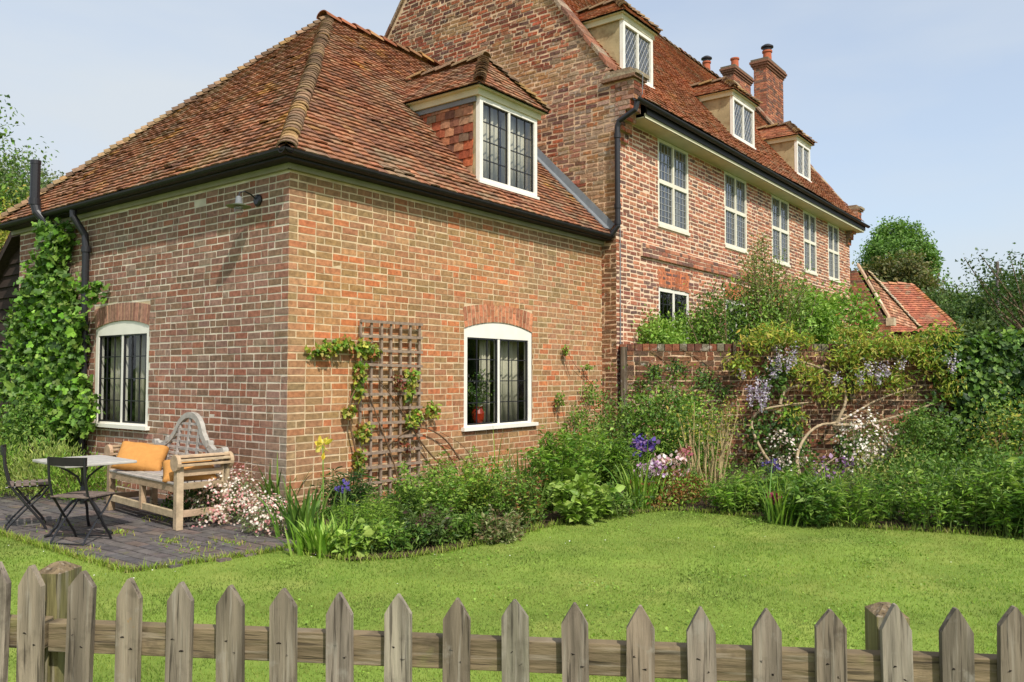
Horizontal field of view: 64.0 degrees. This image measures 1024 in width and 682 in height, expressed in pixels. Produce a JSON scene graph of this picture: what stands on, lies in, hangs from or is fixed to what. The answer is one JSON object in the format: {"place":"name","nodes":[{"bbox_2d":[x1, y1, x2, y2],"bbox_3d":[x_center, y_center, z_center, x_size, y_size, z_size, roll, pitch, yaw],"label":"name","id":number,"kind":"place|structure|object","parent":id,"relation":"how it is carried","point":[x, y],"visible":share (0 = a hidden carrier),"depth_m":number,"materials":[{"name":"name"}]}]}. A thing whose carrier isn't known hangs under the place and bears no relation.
{"place":"outdoors","nodes":[
{"label":"outdoors","id":0,"kind":"place"},
{"bbox_2d":[0,231,19,457],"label":"boarded barn","id":1,"kind":"structure","parent":0,"point":[9,261],"depth_m":12.63,"materials":[{"name":"wood"}]},
{"bbox_2d":[0,485,296,572],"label":"patio","id":2,"kind":"structure","parent":0,"point":[129,549],"depth_m":7.30,"materials":[{"name":"stone"}]},
{"bbox_2d":[0,444,48,530],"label":"folding chair","id":3,"kind":"object","parent":2,"relation":"on","point":[10,482],"visible":0.92,"depth_m":7.49,"materials":[{"name":"black metal"}]},
{"bbox_2d":[0,381,85,479],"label":"bushy perennial","id":4,"kind":"object","parent":2,"relation":"on","point":[16,430],"visible":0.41,"depth_m":10.37,"materials":[{"name":"green plant"}]},
{"bbox_2d":[0,429,96,499],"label":"grassy perennial","id":5,"kind":"object","parent":2,"relation":"on","point":[27,472],"visible":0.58,"depth_m":9.49,"materials":[{"name":"green plant"}]},
{"bbox_2d":[25,446,128,503],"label":"leafy perennial","id":6,"kind":"object","parent":2,"relation":"on","point":[100,481],"visible":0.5,"depth_m":9.18,"materials":[{"name":"green plant"}]},
{"bbox_2d":[47,457,114,545],"bbox_3d":[-3.653,1.336,6.947,0.378,0.731,0.400,-1,-2,13],"label":"folding chair","id":7,"kind":"object","parent":2,"relation":"on","point":[86,494],"visible":0.98,"depth_m":6.85,"materials":[{"name":"black metal"}]},
{"bbox_2d":[32,455,136,537],"bbox_3d":[-3.834,1.388,7.327,0.780,0.648,0.612,-2,-3,42],"label":"bistro table","id":8,"kind":"object","parent":2,"relation":"on","point":[101,461],"visible":0.73,"depth_m":7.29,"materials":[{"name":"metal"}]},
{"bbox_2d":[104,412,233,530],"bbox_3d":[-3.456,1.233,8.194,1.770,1.030,0.553,-2,-3,44],"label":"garden bench","id":9,"kind":"object","parent":2,"relation":"on","point":[223,457],"visible":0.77,"depth_m":7.87,"materials":[{"name":"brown wood"}]},
{"bbox_2d":[111,441,170,470],"bbox_3d":[-3.849,1.204,8.510,0.517,0.325,0.282,0,-2,-7],"label":"scatter cushion","id":10,"kind":"object","parent":9,"relation":"on","point":[149,457],"visible":0.87,"depth_m":8.44,"materials":[{"name":"orange fabric"}]},
{"bbox_2d":[150,487,258,519],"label":"shade plants","id":11,"kind":"object","parent":2,"relation":"on","point":[188,505],"visible":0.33,"depth_m":8.21,"materials":[{"name":"green plant"}]},
{"bbox_2d":[171,462,279,527],"bbox_3d":[-2.752,1.475,8.011,0.968,0.592,1.131,-2,-3,37],"label":"fleabane mound","id":12,"kind":"object","parent":2,"relation":"on","point":[240,491],"visible":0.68,"depth_m":7.78,"materials":[{"name":"white plant"}]},
{"bbox_2d":[235,487,286,537],"bbox_3d":[-2.218,1.522,7.343,0.606,0.442,0.591,-2,-3,37],"label":"fleabane mound","id":13,"kind":"object","parent":2,"relation":"on","point":[263,520],"visible":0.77,"depth_m":7.27,"materials":[{"name":"white plant"}]},
{"bbox_2d":[0,469,1022,572],"bbox_3d":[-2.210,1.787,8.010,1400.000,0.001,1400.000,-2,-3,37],"label":"ground","id":14,"kind":"structure","parent":0,"point":[598,518],"depth_m":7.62,"materials":[{"name":"green plant"}]},
{"bbox_2d":[0,94,57,248],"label":"broadleaf tree","id":15,"kind":"object","parent":14,"relation":"on","point":[8,162],"visible":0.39,"depth_m":17.99,"materials":[{"name":"green plant"}]},
{"bbox_2d":[0,139,63,249],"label":"broadleaf tree","id":16,"kind":"object","parent":14,"relation":"on","point":[46,182],"visible":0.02,"depth_m":20.66,"materials":[{"name":"green plant"}]},
{"bbox_2d":[0,10,613,515],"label":"brick cottage","id":17,"kind":"structure","parent":14,"relation":"on","point":[350,154],"depth_m":9.78,"materials":[{"name":"brick"}]},
{"bbox_2d":[0,217,110,478],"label":"grape vine","id":18,"kind":"object","parent":17,"relation":"attached to","point":[41,340],"visible":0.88,"depth_m":10.60,"materials":[{"name":"green plant"}]},
{"bbox_2d":[110,337,120,419],"bbox_3d":[-5.061,0.440,10.485,0.263,1.160,0.048,-2,-3,37],"label":"curtain","id":19,"kind":"object","parent":17,"relation":"hanging from","point":[117,381],"visible":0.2,"depth_m":10.46,"materials":[{"name":"fabric"}]},
{"bbox_2d":[92,321,149,429],"bbox_3d":[-4.791,0.408,10.051,1.433,1.308,0.140,-2,-3,37],"label":"window","id":20,"kind":"structure","parent":17,"relation":"in","point":[123,329],"depth_m":10.06,"materials":[{"name":"white paint"}]},
{"bbox_2d":[135,335,145,421],"bbox_3d":[-4.603,0.426,10.162,0.184,1.160,0.046,-2,-3,37],"label":"curtain","id":21,"kind":"object","parent":17,"relation":"hanging from","point":[143,381],"visible":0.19,"depth_m":10.13,"materials":[{"name":"fabric"}]},
{"bbox_2d":[304,334,459,486],"bbox_3d":[-1.345,0.792,9.060,0.219,1.691,2.326,-2,-3,37],"label":"climbing hydrangea","id":22,"kind":"object","parent":17,"relation":"attached to","point":[327,349],"visible":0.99,"depth_m":8.72,"materials":[{"name":"green plant"}]},
{"bbox_2d":[358,319,422,496],"bbox_3d":[-1.333,0.741,9.103,0.037,1.922,0.950,-2,-3,37],"label":"wooden trellis","id":23,"kind":"object","parent":17,"relation":"attached to","point":[390,408],"visible":0.87,"depth_m":9.08,"materials":[{"name":"brown wood"}]},
{"bbox_2d":[468,369,494,422],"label":"potted plant","id":24,"kind":"object","parent":17,"relation":"on","point":[480,410],"visible":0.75,"depth_m":10.58,"materials":[{"name":"green plant"}]},
{"bbox_2d":[483,105,497,180],"bbox_3d":[-0.336,-2.654,11.056,0.045,1.030,0.563,-2,-3,37],"label":"curtain","id":25,"kind":"object","parent":17,"relation":"hanging from","point":[494,148],"visible":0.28,"depth_m":11.11,"materials":[{"name":"fabric"}]},
{"bbox_2d":[461,323,538,431],"bbox_3d":[-0.165,0.453,10.784,0.140,1.378,1.571,-2,-3,37],"label":"window","id":26,"kind":"structure","parent":17,"relation":"in","point":[498,332],"depth_m":10.77,"materials":[{"name":"white paint"}]},
{"bbox_2d":[500,341,516,420],"bbox_3d":[-0.058,0.493,11.265,0.048,1.200,0.462,-2,-3,37],"label":"curtain","id":27,"kind":"object","parent":17,"relation":"hanging from","point":[512,384],"visible":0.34,"depth_m":11.27,"materials":[{"name":"fabric"}]},
{"bbox_2d":[501,113,525,189],"bbox_3d":[0.037,-2.633,11.545,0.048,1.030,0.572,-2,-3,37],"label":"curtain","id":28,"kind":"object","parent":17,"relation":"hanging from","point":[513,154],"visible":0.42,"depth_m":11.56,"materials":[{"name":"fabric"}]},
{"bbox_2d":[384,0,869,444],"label":"brick house","id":29,"kind":"structure","parent":14,"relation":"on","point":[678,167],"depth_m":14.57,"materials":[{"name":"brick"}]},
{"bbox_2d":[657,137,689,235],"bbox_3d":[2.779,-2.681,14.459,0.209,1.530,1.220,-2,-3,37],"label":"window","id":30,"kind":"structure","parent":29,"relation":"in","point":[674,185],"depth_m":14.44,"materials":[{"name":"beige paint"}]},
{"bbox_2d":[724,171,748,253],"bbox_3d":[4.486,-2.587,16.702,0.209,1.530,1.180,-2,-3,37],"label":"window","id":31,"kind":"structure","parent":29,"relation":"in","point":[735,214],"depth_m":16.67,"materials":[{"name":"beige paint"}]},
{"bbox_2d":[771,194,790,267],"bbox_3d":[6.128,-2.501,18.762,0.090,1.530,1.170,-2,-3,37],"label":"window","id":32,"kind":"structure","parent":29,"relation":"in","point":[778,213],"depth_m":18.77,"materials":[{"name":"beige paint"}]},
{"bbox_2d":[803,210,817,275],"bbox_3d":[7.373,-2.428,20.496,0.209,1.530,1.020,-2,-3,37],"label":"window","id":33,"kind":"structure","parent":29,"relation":"in","point":[808,226],"depth_m":20.47,"materials":[{"name":"beige paint"}]},
{"bbox_2d":[828,222,840,282],"bbox_3d":[8.593,-2.361,22.098,0.209,1.530,1.030,-2,-3,37],"label":"window","id":34,"kind":"structure","parent":29,"relation":"in","point":[834,272],"depth_m":22.07,"materials":[{"name":"beige paint"}]},
{"bbox_2d":[631,304,699,343],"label":"courtyard shrub","id":35,"kind":"object","parent":14,"relation":"on","point":[663,335],"visible":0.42,"depth_m":13.23,"materials":[{"name":"green plant"}]},
{"bbox_2d":[661,302,741,343],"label":"courtyard shrub","id":36,"kind":"object","parent":14,"relation":"on","point":[693,326],"visible":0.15,"depth_m":13.89,"materials":[{"name":"green plant"}]},
{"bbox_2d":[677,286,741,343],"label":"tall shrub","id":37,"kind":"object","parent":14,"relation":"on","point":[707,321],"visible":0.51,"depth_m":13.84,"materials":[{"name":"green plant"}]},
{"bbox_2d":[673,274,773,343],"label":"courtyard shrub","id":38,"kind":"object","parent":14,"relation":"on","point":[733,315],"visible":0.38,"depth_m":14.12,"materials":[{"name":"green plant"}]},
{"bbox_2d":[717,276,809,343],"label":"courtyard bush","id":39,"kind":"object","parent":14,"relation":"on","point":[757,324],"visible":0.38,"depth_m":13.92,"materials":[{"name":"green plant"}]},
{"bbox_2d":[719,230,813,343],"bbox_3d":[4.478,0.054,14.328,1.649,3.944,1.230,0,-2,-4],"label":"tall shrub","id":40,"kind":"object","parent":14,"relation":"on","point":[759,278],"visible":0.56,"depth_m":14.16,"materials":[{"name":"green plant"}]},
{"bbox_2d":[731,255,826,342],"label":"tall shrub","id":41,"kind":"object","parent":14,"relation":"on","point":[797,314],"visible":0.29,"depth_m":14.56,"materials":[{"name":"green plant"}]},
{"bbox_2d":[619,342,952,466],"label":"garden wall","id":42,"kind":"structure","parent":14,"relation":"on","point":[632,356],"depth_m":12.63,"materials":[{"name":"brick"}]},
{"bbox_2d":[616,349,736,461],"bbox_3d":[2.576,1.114,12.520,1.969,2.008,0.832,0,-2,-10],"label":"shrub","id":43,"kind":"object","parent":42,"relation":"attached to","point":[677,366],"depth_m":12.51,"materials":[{"name":"green plant"}]},
{"bbox_2d":[741,353,864,468],"bbox_3d":[4.454,1.134,12.434,2.023,1.968,0.960,0,-2,2],"label":"flowering shrub","id":44,"kind":"object","parent":42,"relation":"attached to","point":[780,378],"depth_m":12.34,"materials":[{"name":"green plant"}]},
{"bbox_2d":[769,271,847,343],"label":"courtyard bush","id":45,"kind":"object","parent":14,"relation":"on","point":[821,326],"visible":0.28,"depth_m":14.75,"materials":[{"name":"green plant"}]},
{"bbox_2d":[805,275,885,343],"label":"courtyard bush","id":46,"kind":"object","parent":14,"relation":"on","point":[863,312],"visible":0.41,"depth_m":15.42,"materials":[{"name":"green plant"}]},
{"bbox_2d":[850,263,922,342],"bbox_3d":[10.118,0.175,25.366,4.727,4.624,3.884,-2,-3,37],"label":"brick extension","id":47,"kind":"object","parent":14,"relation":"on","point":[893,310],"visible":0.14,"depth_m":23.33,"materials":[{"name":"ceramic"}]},
{"bbox_2d":[850,248,947,291],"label":"broadleaf tree","id":48,"kind":"object","parent":14,"relation":"on","point":[906,269],"visible":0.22,"depth_m":42.86,"materials":[{"name":"green plant"}]},
{"bbox_2d":[852,215,951,289],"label":"broadleaf tree","id":49,"kind":"object","parent":14,"relation":"on","point":[891,237],"visible":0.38,"depth_m":47.09,"materials":[{"name":"green plant"}]},
{"bbox_2d":[881,281,961,343],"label":"tiled outbuilding","id":50,"kind":"structure","parent":14,"relation":"on","point":[920,307],"depth_m":26.68,"materials":[{"name":"tile"}]},
{"bbox_2d":[938,273,1023,322],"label":"hedgerow tree","id":51,"kind":"object","parent":14,"relation":"on","point":[970,307],"visible":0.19,"depth_m":34.33,"materials":[{"name":"green plant"}]},
{"bbox_2d":[947,301,1023,339],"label":"hedgerow tree","id":52,"kind":"object","parent":14,"relation":"on","point":[969,327],"visible":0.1,"depth_m":25.63,"materials":[{"name":"green plant"}]},
{"bbox_2d":[955,242,1023,329],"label":"apple tree","id":53,"kind":"object","parent":14,"relation":"on","point":[1012,302],"visible":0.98,"depth_m":15.53,"materials":[{"name":"green plant"}]},
{"bbox_2d":[956,252,1023,321],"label":"hedgerow tree","id":54,"kind":"object","parent":14,"relation":"on","point":[1008,277],"visible":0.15,"depth_m":32.92,"materials":[{"name":"green plant"}]},
{"bbox_2d":[0,509,1023,681],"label":"lawn","id":55,"kind":"structure","parent":0,"point":[588,558],"depth_m":5.60,"materials":[{"name":"green plant"}]},
{"bbox_2d":[473,504,531,543],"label":"creeping plant","id":56,"kind":"object","parent":55,"relation":"on","point":[509,529],"visible":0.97,"depth_m":6.96,"materials":[{"name":"green plant"}]},
{"bbox_2d":[0,561,1023,681],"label":"picket fence","id":57,"kind":"object","parent":55,"relation":"on","point":[53,630],"visible":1,"depth_m":2.27,"materials":[{"name":"brown wood"}]},
{"bbox_2d":[13,511,1023,681],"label":"lawn clover","id":58,"kind":"object","parent":55,"relation":"on","point":[633,605],"visible":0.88,"depth_m":5.55,"materials":[{"name":"green plant"}]},
{"bbox_2d":[0,0,1023,298],"label":"sky","id":59,"kind":"structure","parent":0,"point":[914,109],"materials":[{"name":"blue"}]},
{"bbox_2d":[283,467,1022,559],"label":"flower bed","id":60,"kind":"object","parent":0,"point":[553,516],"visible":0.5,"depth_m":7.96,"materials":[{"name":"soil"}]},
{"bbox_2d":[254,435,340,539],"bbox_3d":[-1.825,1.276,7.237,0.734,0.897,0.910,-2,-3,37],"label":"iris clump","id":61,"kind":"object","parent":60,"relation":"on","point":[295,514],"visible":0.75,"depth_m":7.12,"materials":[{"name":"green plant"}]},
{"bbox_2d":[270,513,358,558],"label":"iris clump","id":62,"kind":"object","parent":60,"relation":"on","point":[310,539],"visible":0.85,"depth_m":6.48,"materials":[{"name":"green plant"}]},
{"bbox_2d":[309,464,379,514],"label":"spiky perennial","id":63,"kind":"object","parent":60,"relation":"on","point":[357,492],"visible":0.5,"depth_m":8.08,"materials":[{"name":"green plant"}]},
{"bbox_2d":[330,516,389,559],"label":"pale leaf plant","id":64,"kind":"object","parent":60,"relation":"on","point":[360,547],"visible":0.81,"depth_m":6.41,"materials":[{"name":"green plant"}]},
{"bbox_2d":[325,494,406,530],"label":"feathery perennial","id":65,"kind":"object","parent":60,"relation":"on","point":[339,516],"visible":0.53,"depth_m":6.97,"materials":[{"name":"green plant"}]},
{"bbox_2d":[345,518,415,553],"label":"perennial","id":66,"kind":"object","parent":60,"relation":"on","point":[394,528],"visible":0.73,"depth_m":6.55,"materials":[{"name":"green plant"}]},
{"bbox_2d":[351,476,429,531],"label":"feathery perennial","id":67,"kind":"object","parent":60,"relation":"on","point":[405,505],"visible":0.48,"depth_m":7.38,"materials":[{"name":"green plant"}]},
{"bbox_2d":[380,518,435,551],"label":"perennial","id":68,"kind":"object","parent":60,"relation":"on","point":[408,545],"visible":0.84,"depth_m":6.61,"materials":[{"name":"green plant"}]},
{"bbox_2d":[398,502,455,547],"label":"plum leaved plant","id":69,"kind":"object","parent":60,"relation":"on","point":[436,522],"visible":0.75,"depth_m":6.79,"materials":[{"name":"green plant"}]},
{"bbox_2d":[388,457,476,522],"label":"bushy perennial","id":70,"kind":"object","parent":60,"relation":"on","point":[431,489],"visible":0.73,"depth_m":7.56,"materials":[{"name":"green plant"}]},
{"bbox_2d":[439,505,495,542],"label":"perennial","id":71,"kind":"object","parent":60,"relation":"on","point":[462,527],"visible":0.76,"depth_m":7.00,"materials":[{"name":"green plant"}]},
{"bbox_2d":[436,446,512,519],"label":"bushy perennial","id":72,"kind":"object","parent":60,"relation":"on","point":[477,490],"visible":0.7,"depth_m":8.05,"materials":[{"name":"green plant"}]},
{"bbox_2d":[481,461,557,526],"bbox_3d":[0.064,1.449,7.730,0.702,0.597,0.678,1,-3,-18],"label":"spiraea mound","id":73,"kind":"object","parent":60,"relation":"on","point":[524,501],"visible":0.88,"depth_m":7.62,"materials":[{"name":"green plant"}]},
{"bbox_2d":[515,420,608,511],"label":"tall perennial","id":74,"kind":"object","parent":60,"relation":"on","point":[565,456],"visible":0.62,"depth_m":8.54,"materials":[{"name":"green plant"}]},
{"bbox_2d":[551,364,611,444],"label":"young climbing rose","id":75,"kind":"object","parent":60,"relation":"on","point":[560,400],"visible":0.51,"depth_m":12.06,"materials":[{"name":"green plant"}]},
{"bbox_2d":[546,468,625,524],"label":"broad leaved perennial","id":76,"kind":"object","parent":60,"relation":"on","point":[573,498],"visible":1,"depth_m":7.83,"materials":[{"name":"green plant"}]},
{"bbox_2d":[561,419,641,493],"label":"tall perennial","id":77,"kind":"object","parent":60,"relation":"on","point":[615,452],"visible":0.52,"depth_m":9.03,"materials":[{"name":"green plant"}]},
{"bbox_2d":[566,362,647,472],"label":"corner shrub","id":78,"kind":"object","parent":60,"relation":"on","point":[611,407],"visible":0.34,"depth_m":11.23,"materials":[{"name":"green plant"}]},
{"bbox_2d":[592,479,645,518],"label":"perennial","id":79,"kind":"object","parent":60,"relation":"on","point":[617,499],"visible":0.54,"depth_m":8.19,"materials":[{"name":"green plant"}]},
{"bbox_2d":[607,445,669,509],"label":"iris clump","id":80,"kind":"object","parent":60,"relation":"on","point":[636,482],"visible":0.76,"depth_m":8.66,"materials":[{"name":"green plant"}]},
{"bbox_2d":[300,451,1006,552],"bbox_3d":[5.399,1.685,9.417,15.384,0.393,6.442,0,-2,0],"label":"ground cover","id":81,"kind":"object","parent":60,"relation":"on","point":[742,474],"visible":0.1,"depth_m":8.85,"materials":[{"name":"green plant"}]},
{"bbox_2d":[598,364,734,486],"bbox_3d":[2.030,1.102,10.776,1.542,1.607,2.238,-2,-3,37],"label":"leafy shrub","id":82,"kind":"object","parent":60,"relation":"on","point":[656,412],"visible":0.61,"depth_m":10.41,"materials":[{"name":"green plant"}]},
{"bbox_2d":[626,452,723,508],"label":"red leaved perennial","id":83,"kind":"object","parent":60,"relation":"on","point":[669,494],"visible":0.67,"depth_m":8.87,"materials":[{"name":"green plant"}]},
{"bbox_2d":[646,387,745,477],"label":"leafy shrub","id":84,"kind":"object","parent":60,"relation":"on","point":[703,412],"visible":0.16,"depth_m":11.01,"materials":[{"name":"green plant"}]},
{"bbox_2d":[662,390,750,495],"bbox_3d":[2.282,1.196,9.697,1.063,1.273,0.696,0,-2,-1],"label":"twiggy shrub","id":85,"kind":"object","parent":60,"relation":"on","point":[722,442],"visible":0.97,"depth_m":9.67,"materials":[{"name":"green plant"}]},
{"bbox_2d":[700,465,772,514],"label":"aquilegia clump","id":86,"kind":"object","parent":60,"relation":"on","point":[740,493],"visible":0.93,"depth_m":8.43,"materials":[{"name":"green plant"}]},
{"bbox_2d":[745,461,816,526],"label":"iris clump","id":87,"kind":"object","parent":60,"relation":"on","point":[779,515],"visible":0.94,"depth_m":7.83,"materials":[{"name":"green plant"}]},
{"bbox_2d":[754,429,807,471],"bbox_3d":[4.030,1.610,12.213,0.726,0.665,1.116,-2,-3,37],"label":"fleabane mound","id":88,"kind":"object","parent":60,"relation":"on","point":[782,461],"visible":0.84,"depth_m":12.09,"materials":[{"name":"white plant"}]},
{"bbox_2d":[749,464,822,508],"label":"aquilegia clump","id":89,"kind":"object","parent":60,"relation":"on","point":[787,474],"visible":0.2,"depth_m":8.44,"materials":[{"name":"green plant"}]},
{"bbox_2d":[775,476,847,527],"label":"aquilegia clump","id":90,"kind":"object","parent":60,"relation":"on","point":[814,511],"visible":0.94,"depth_m":7.67,"materials":[{"name":"green plant"}]},
{"bbox_2d":[720,319,970,472],"bbox_3d":[5.030,0.917,12.362,3.834,2.519,1.114,0,-2,-5],"label":"wisteria","id":91,"kind":"object","parent":60,"relation":"on","point":[887,344],"visible":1,"depth_m":12.30,"materials":[{"name":"green plant"}]},
{"bbox_2d":[809,470,906,527],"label":"aquilegia clump","id":92,"kind":"object","parent":60,"relation":"on","point":[861,500],"visible":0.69,"depth_m":7.68,"materials":[{"name":"green plant"}]},
{"bbox_2d":[833,403,899,473],"bbox_3d":[5.240,1.425,12.112,0.928,1.018,1.857,-2,-3,37],"label":"fleabane mound","id":93,"kind":"object","parent":60,"relation":"on","point":[864,442],"visible":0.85,"depth_m":11.95,"materials":[{"name":"white plant"}]},
{"bbox_2d":[830,440,928,498],"bbox_3d":[4.176,1.487,9.201,0.996,0.769,1.415,-2,-3,37],"label":"pale spurge","id":94,"kind":"object","parent":60,"relation":"on","point":[869,465],"visible":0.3,"depth_m":9.17,"materials":[{"name":"green plant"}]},
{"bbox_2d":[842,456,938,523],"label":"aquilegia clump","id":95,"kind":"object","parent":60,"relation":"on","point":[882,484],"visible":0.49,"depth_m":7.91,"materials":[{"name":"green plant"}]},
{"bbox_2d":[858,441,984,496],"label":"rounded shrub","id":96,"kind":"object","parent":60,"relation":"on","point":[928,464],"visible":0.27,"depth_m":9.03,"materials":[{"name":"green plant"}]},
{"bbox_2d":[877,401,972,468],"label":"mounded shrub","id":97,"kind":"object","parent":60,"relation":"on","point":[925,430],"visible":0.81,"depth_m":11.79,"materials":[{"name":"green plant"}]},
{"bbox_2d":[889,461,970,530],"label":"aquilegia clump","id":98,"kind":"object","parent":60,"relation":"on","point":[932,508],"visible":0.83,"depth_m":7.57,"materials":[{"name":"green plant"}]},
{"bbox_2d":[912,323,1023,467],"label":"ivy hedge","id":99,"kind":"object","parent":60,"relation":"on","point":[992,360],"visible":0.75,"depth_m":12.32,"materials":[{"name":"green plant"}]},
{"bbox_2d":[922,455,1015,534],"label":"aquilegia clump","id":100,"kind":"object","parent":60,"relation":"on","point":[967,508],"visible":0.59,"depth_m":7.48,"materials":[{"name":"green plant"}]},
{"bbox_2d":[930,437,1023,512],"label":"rounded shrub","id":101,"kind":"object","parent":60,"relation":"on","point":[997,458],"visible":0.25,"depth_m":8.98,"materials":[{"name":"green plant"}]},
{"bbox_2d":[956,381,1023,465],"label":"loose shrub","id":102,"kind":"object","parent":60,"relation":"on","point":[994,439],"visible":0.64,"depth_m":11.62,"materials":[{"name":"green plant"}]},
{"bbox_2d":[972,461,1023,538],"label":"aquilegia clump","id":103,"kind":"object","parent":60,"relation":"on","point":[1014,518],"visible":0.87,"depth_m":7.21,"materials":[{"name":"green plant"}]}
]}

